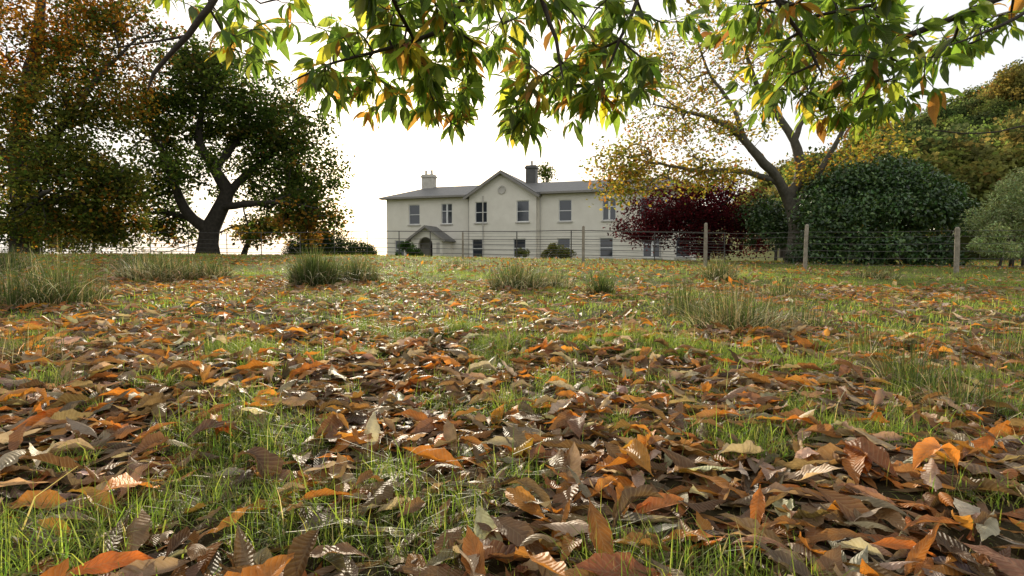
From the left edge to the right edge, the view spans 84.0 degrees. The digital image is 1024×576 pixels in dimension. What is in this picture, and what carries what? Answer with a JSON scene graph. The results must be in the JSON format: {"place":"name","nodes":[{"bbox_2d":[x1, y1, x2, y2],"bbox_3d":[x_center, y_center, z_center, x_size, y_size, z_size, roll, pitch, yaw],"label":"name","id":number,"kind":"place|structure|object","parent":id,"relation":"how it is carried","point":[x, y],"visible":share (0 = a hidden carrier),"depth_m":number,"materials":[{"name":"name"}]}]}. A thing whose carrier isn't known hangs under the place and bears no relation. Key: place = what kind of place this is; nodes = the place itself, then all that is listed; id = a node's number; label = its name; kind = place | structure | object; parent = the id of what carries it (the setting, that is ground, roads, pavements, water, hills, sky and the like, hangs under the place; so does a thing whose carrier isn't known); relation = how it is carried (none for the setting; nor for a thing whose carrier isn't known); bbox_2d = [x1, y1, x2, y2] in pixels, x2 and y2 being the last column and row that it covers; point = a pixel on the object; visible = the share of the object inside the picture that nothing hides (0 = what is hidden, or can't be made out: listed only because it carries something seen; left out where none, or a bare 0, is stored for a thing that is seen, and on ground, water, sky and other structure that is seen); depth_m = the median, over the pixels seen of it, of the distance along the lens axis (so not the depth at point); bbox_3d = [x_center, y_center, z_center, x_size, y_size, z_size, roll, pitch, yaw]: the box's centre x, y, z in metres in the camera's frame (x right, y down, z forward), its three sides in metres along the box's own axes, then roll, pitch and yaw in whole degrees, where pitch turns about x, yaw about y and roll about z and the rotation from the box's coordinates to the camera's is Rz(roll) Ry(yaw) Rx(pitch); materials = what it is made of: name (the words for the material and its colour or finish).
{"place":"outdoors","nodes":[
{"label":"outdoors","id":0,"kind":"place"},
{"bbox_2d":[0,221,1023,575],"bbox_3d":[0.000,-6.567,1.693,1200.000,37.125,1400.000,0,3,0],"label":"ground","id":1,"kind":"structure","parent":0,"point":[492,567],"depth_m":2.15,"materials":[{"name":"plant"}]},
{"bbox_2d":[0,239,63,271],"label":"rush tussock","id":2,"kind":"object","parent":1,"relation":"on","point":[11,257],"visible":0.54,"depth_m":10.46,"materials":[{"name":"green plant"}]},
{"bbox_2d":[0,319,116,370],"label":"rush tussock","id":3,"kind":"object","parent":1,"relation":"on","point":[19,349],"visible":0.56,"depth_m":2.75,"materials":[{"name":"green plant"}]},
{"bbox_2d":[2,351,117,398],"bbox_3d":[-1.776,0.348,2.217,0.568,0.185,0.470,-1,3,-19],"label":"rush tussock","id":4,"kind":"object","parent":1,"relation":"on","point":[52,380],"visible":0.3,"depth_m":2.23,"materials":[{"name":"green plant"}]},
{"bbox_2d":[0,238,131,309],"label":"rush tussock","id":5,"kind":"object","parent":1,"relation":"on","point":[13,300],"visible":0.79,"depth_m":4.99,"materials":[{"name":"green plant"}]},
{"bbox_2d":[0,228,169,306],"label":"rush tussock","id":6,"kind":"object","parent":1,"relation":"on","point":[75,295],"visible":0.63,"depth_m":5.33,"materials":[{"name":"green plant"}]},
{"bbox_2d":[0,0,196,253],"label":"beech tree","id":7,"kind":"object","parent":1,"relation":"on","point":[29,160],"visible":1,"depth_m":28.24,"materials":[{"name":"brown plant"}]},
{"bbox_2d":[94,245,161,270],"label":"rush tussock","id":8,"kind":"object","parent":1,"relation":"on","point":[124,260],"visible":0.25,"depth_m":11.36,"materials":[{"name":"green plant"}]},
{"bbox_2d":[77,243,225,281],"bbox_3d":[-5.821,-0.428,9.460,2.947,0.662,2.663,0,3,0],"label":"rush tussock","id":9,"kind":"object","parent":1,"relation":"on","point":[159,270],"visible":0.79,"depth_m":9.18,"materials":[{"name":"green plant"}]},
{"bbox_2d":[4,200,323,254],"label":"hawthorn tree","id":10,"kind":"object","parent":1,"relation":"on","point":[266,227],"visible":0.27,"depth_m":43.98,"materials":[{"name":"green plant"}]},
{"bbox_2d":[134,254,257,279],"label":"rush tussock","id":11,"kind":"object","parent":1,"relation":"on","point":[222,272],"visible":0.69,"depth_m":9.69,"materials":[{"name":"green plant"}]},
{"bbox_2d":[99,30,357,254],"bbox_3d":[-18.449,-9.325,38.782,16.604,14.768,14.522,0,3,0],"label":"oak tree","id":12,"kind":"object","parent":1,"relation":"on","point":[203,85],"visible":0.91,"depth_m":36.90,"materials":[{"name":"green plant"}]},
{"bbox_2d":[236,240,350,286],"bbox_3d":[-2.918,-0.371,8.257,2.164,0.737,2.437,0,3,0],"label":"rush tussock","id":13,"kind":"object","parent":1,"relation":"on","point":[314,272],"visible":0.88,"depth_m":8.20,"materials":[{"name":"green plant"}]},
{"bbox_2d":[278,228,377,254],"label":"clipped shrub","id":14,"kind":"object","parent":1,"relation":"on","point":[291,247],"visible":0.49,"depth_m":41.12,"materials":[{"name":"green plant"}]},
{"bbox_2d":[0,230,724,261],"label":"metal estate fence","id":15,"kind":"object","parent":1,"relation":"on","point":[367,251],"visible":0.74,"depth_m":30.32,"materials":[{"name":"metal"}]},
{"bbox_2d":[330,248,401,282],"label":"rush tussock","id":16,"kind":"object","parent":1,"relation":"on","point":[359,272],"visible":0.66,"depth_m":9.06,"materials":[{"name":"green plant"}]},
{"bbox_2d":[395,241,423,256],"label":"garden shrub","id":17,"kind":"object","parent":1,"relation":"on","point":[408,247],"visible":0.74,"depth_m":51.72,"materials":[{"name":"green plant"}]},
{"bbox_2d":[411,228,451,256],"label":"porch walls","id":18,"kind":"structure","parent":1,"relation":"on","point":[418,237],"depth_m":57.85,"materials":[{"name":"beige paint"}]},
{"bbox_2d":[408,225,455,241],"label":"porch roof","id":19,"kind":"structure","parent":18,"relation":"on","point":[446,237],"depth_m":58.28,"materials":[{"name":"grey tile"}]},
{"bbox_2d":[405,225,444,241],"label":"porch bargeboards","id":20,"kind":"object","parent":19,"relation":"attached to","point":[420,229],"visible":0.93,"depth_m":57.27,"materials":[{"name":"grey wood"}]},
{"bbox_2d":[436,242,443,256],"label":"porch stonework","id":21,"kind":"object","parent":18,"relation":"attached to","point":[437,246],"visible":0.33,"depth_m":57.38,"materials":[{"name":"beige stone"}]},
{"bbox_2d":[438,259,475,268],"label":"rush tussock","id":22,"kind":"object","parent":1,"relation":"on","point":[454,263],"visible":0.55,"depth_m":13.92,"materials":[{"name":"green plant"}]},
{"bbox_2d":[0,274,1023,575],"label":"fallen leaves","id":23,"kind":"object","parent":1,"relation":"on","point":[624,460],"visible":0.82,"depth_m":1.74,"materials":[{"name":"brown plant"}]},
{"bbox_2d":[0,57,1023,260],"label":"distant woodland","id":24,"kind":"object","parent":1,"relation":"on","point":[981,165],"visible":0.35,"depth_m":51.83,"materials":[{"name":"green plant"}]},
{"bbox_2d":[0,252,1023,292],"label":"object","id":25,"kind":"object","parent":1,"relation":"on","point":[229,257],"visible":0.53,"depth_m":13.65,"materials":[{"name":"green plant"}]},
{"bbox_2d":[454,257,569,290],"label":"rush tussock","id":26,"kind":"object","parent":1,"relation":"on","point":[518,279],"visible":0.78,"depth_m":8.24,"materials":[{"name":"green plant"}]},
{"bbox_2d":[515,247,530,258],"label":"garden shrub","id":27,"kind":"object","parent":1,"relation":"on","point":[524,253],"visible":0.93,"depth_m":49.78,"materials":[{"name":"green plant"}]},
{"bbox_2d":[386,174,695,260],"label":"walls","id":28,"kind":"structure","parent":1,"relation":"on","point":[501,212],"depth_m":56.75,"materials":[{"name":"beige paint"}]},
{"bbox_2d":[498,185,505,193],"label":"gable roundel","id":29,"kind":"object","parent":28,"relation":"attached to","point":[501,189],"visible":1,"depth_m":56.95,"materials":[{"name":"paint"}]},
{"bbox_2d":[381,170,700,198],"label":"roof","id":30,"kind":"structure","parent":28,"relation":"attached to","point":[537,188],"depth_m":58.84,"materials":[{"name":"stone"}]},
{"bbox_2d":[420,174,436,188],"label":"chimney","id":31,"kind":"object","parent":30,"relation":"on","point":[428,180],"visible":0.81,"depth_m":63.92,"materials":[{"name":"paint"}]},
{"bbox_2d":[463,171,538,199],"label":"bargeboards","id":32,"kind":"object","parent":30,"relation":"attached to","point":[494,176],"visible":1,"depth_m":56.38,"materials":[{"name":"paint"}]},
{"bbox_2d":[379,187,673,199],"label":"eaves and gutters","id":33,"kind":"object","parent":30,"relation":"attached to","point":[455,196],"visible":0.52,"depth_m":58.25,"materials":[{"name":"paint"}]},
{"bbox_2d":[525,165,538,182],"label":"chimney","id":34,"kind":"object","parent":30,"relation":"on","point":[531,173],"visible":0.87,"depth_m":60.79,"materials":[{"name":"stone"}]},
{"bbox_2d":[395,196,689,257],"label":"window frames","id":35,"kind":"structure","parent":28,"relation":"attached to","point":[446,211],"depth_m":56.12,"materials":[{"name":"white wood"}]},
{"bbox_2d":[396,197,688,256],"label":"window panes","id":36,"kind":"object","parent":35,"relation":"in","point":[522,216],"visible":0.66,"depth_m":56.48,"materials":[{"name":"grey glass"}]},
{"bbox_2d":[407,220,690,258],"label":"window sills","id":37,"kind":"structure","parent":28,"relation":"attached to","point":[565,222],"depth_m":55.60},
{"bbox_2d":[468,191,660,258],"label":"downpipes","id":38,"kind":"object","parent":28,"relation":"attached to","point":[483,227],"visible":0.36,"depth_m":57.67,"materials":[{"name":"metal"}]},
{"bbox_2d":[538,162,558,182],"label":"birch tree","id":39,"kind":"object","parent":1,"relation":"on","point":[545,170],"visible":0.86,"depth_m":79.62,"materials":[{"name":"green plant"}]},
{"bbox_2d":[540,242,575,258],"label":"garden shrub","id":40,"kind":"object","parent":1,"relation":"on","point":[564,254],"visible":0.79,"depth_m":39.68,"materials":[{"name":"green plant"}]},
{"bbox_2d":[100,0,1023,157],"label":"chestnut tree","id":41,"kind":"object","parent":1,"relation":"on","point":[403,56],"visible":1,"depth_m":3.21,"materials":[{"name":"green plant"}]},
{"bbox_2d":[536,266,587,289],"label":"rush tussock","id":42,"kind":"object","parent":1,"relation":"on","point":[554,284],"visible":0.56,"depth_m":8.51,"materials":[{"name":"green plant"}]},
{"bbox_2d":[578,261,628,294],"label":"rush tussock","id":43,"kind":"object","parent":1,"relation":"on","point":[600,285],"visible":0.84,"depth_m":7.45,"materials":[{"name":"green plant"}]},
{"bbox_2d":[603,170,773,261],"bbox_3d":[9.738,-3.674,30.139,10.002,5.155,5.645,0,3,0],"label":"red maple tree","id":44,"kind":"object","parent":1,"relation":"on","point":[694,215],"visible":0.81,"depth_m":29.32,"materials":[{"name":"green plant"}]},
{"bbox_2d":[621,264,756,317],"bbox_3d":[1.569,-0.005,5.511,1.540,0.594,1.601,2,3,30],"label":"rush tussock","id":45,"kind":"object","parent":1,"relation":"on","point":[676,306],"visible":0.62,"depth_m":5.38,"materials":[{"name":"green plant"}]},
{"bbox_2d":[667,253,747,281],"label":"rush tussock","id":46,"kind":"object","parent":1,"relation":"on","point":[719,272],"visible":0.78,"depth_m":10.93,"materials":[{"name":"green plant"}]},
{"bbox_2d":[601,270,855,334],"bbox_3d":[1.752,0.070,4.424,2.091,0.561,2.157,0,3,0],"label":"rush tussock","id":47,"kind":"object","parent":1,"relation":"on","point":[730,319],"visible":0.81,"depth_m":4.30,"materials":[{"name":"green plant"}]},
{"bbox_2d":[462,223,1023,272],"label":"wire fence","id":48,"kind":"object","parent":1,"relation":"on","point":[957,243],"visible":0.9,"depth_m":16.95,"materials":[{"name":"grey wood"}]},
{"bbox_2d":[578,0,921,262],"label":"cherry tree","id":49,"kind":"object","parent":1,"relation":"on","point":[787,194],"visible":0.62,"depth_m":24.84,"materials":[{"name":"yellow plant"}]},
{"bbox_2d":[746,273,831,298],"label":"rush tussock","id":50,"kind":"object","parent":1,"relation":"on","point":[785,290],"visible":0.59,"depth_m":7.44,"materials":[{"name":"green plant"}]},
{"bbox_2d":[737,292,848,328],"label":"rush tussock","id":51,"kind":"object","parent":1,"relation":"on","point":[804,316],"visible":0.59,"depth_m":4.75,"materials":[{"name":"green plant"}]},
{"bbox_2d":[732,151,985,266],"bbox_3d":[14.307,-3.471,25.205,10.812,5.338,7.729,2,3,39],"label":"rhododendron bush","id":52,"kind":"object","parent":1,"relation":"on","point":[898,195],"visible":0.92,"depth_m":23.24,"materials":[{"name":"green plant"}]},
{"bbox_2d":[849,263,907,279],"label":"rush tussock","id":53,"kind":"object","parent":1,"relation":"on","point":[875,274],"visible":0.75,"depth_m":11.91,"materials":[{"name":"green plant"}]},
{"bbox_2d":[824,300,956,369],"bbox_3d":[1.969,0.223,3.023,0.939,0.436,1.353,0,3,0],"label":"rush tussock","id":54,"kind":"object","parent":1,"relation":"on","point":[861,348],"visible":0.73,"depth_m":3.11,"materials":[{"name":"green plant"}]},
{"bbox_2d":[824,305,996,390],"bbox_3d":[1.820,0.261,2.501,1.136,0.420,0.873,0,3,0],"label":"rush tussock","id":55,"kind":"object","parent":1,"relation":"on","point":[910,373],"visible":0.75,"depth_m":2.50,"materials":[{"name":"green plant"}]},
{"bbox_2d":[803,322,1023,420],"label":"rush tussock","id":56,"kind":"object","parent":1,"relation":"on","point":[959,395],"visible":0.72,"depth_m":2.18,"materials":[{"name":"green plant"}]},
{"bbox_2d":[891,304,1023,359],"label":"rush tussock","id":57,"kind":"object","parent":1,"relation":"on","point":[1016,346],"visible":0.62,"depth_m":3.44,"materials":[{"name":"green plant"}]},
{"bbox_2d":[958,166,1023,267],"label":"willow bush","id":58,"kind":"object","parent":1,"relation":"on","point":[1006,216],"visible":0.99,"depth_m":19.85,"materials":[{"name":"green plant"}]},
{"bbox_2d":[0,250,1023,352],"bbox_3d":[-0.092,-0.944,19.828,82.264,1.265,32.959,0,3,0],"label":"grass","id":59,"kind":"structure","parent":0,"point":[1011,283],"depth_m":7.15,"materials":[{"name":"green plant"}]},
{"bbox_2d":[0,0,1023,254],"label":"sky","id":60,"kind":"structure","parent":0,"point":[391,160],"materials":[{"name":"white"}]}
]}

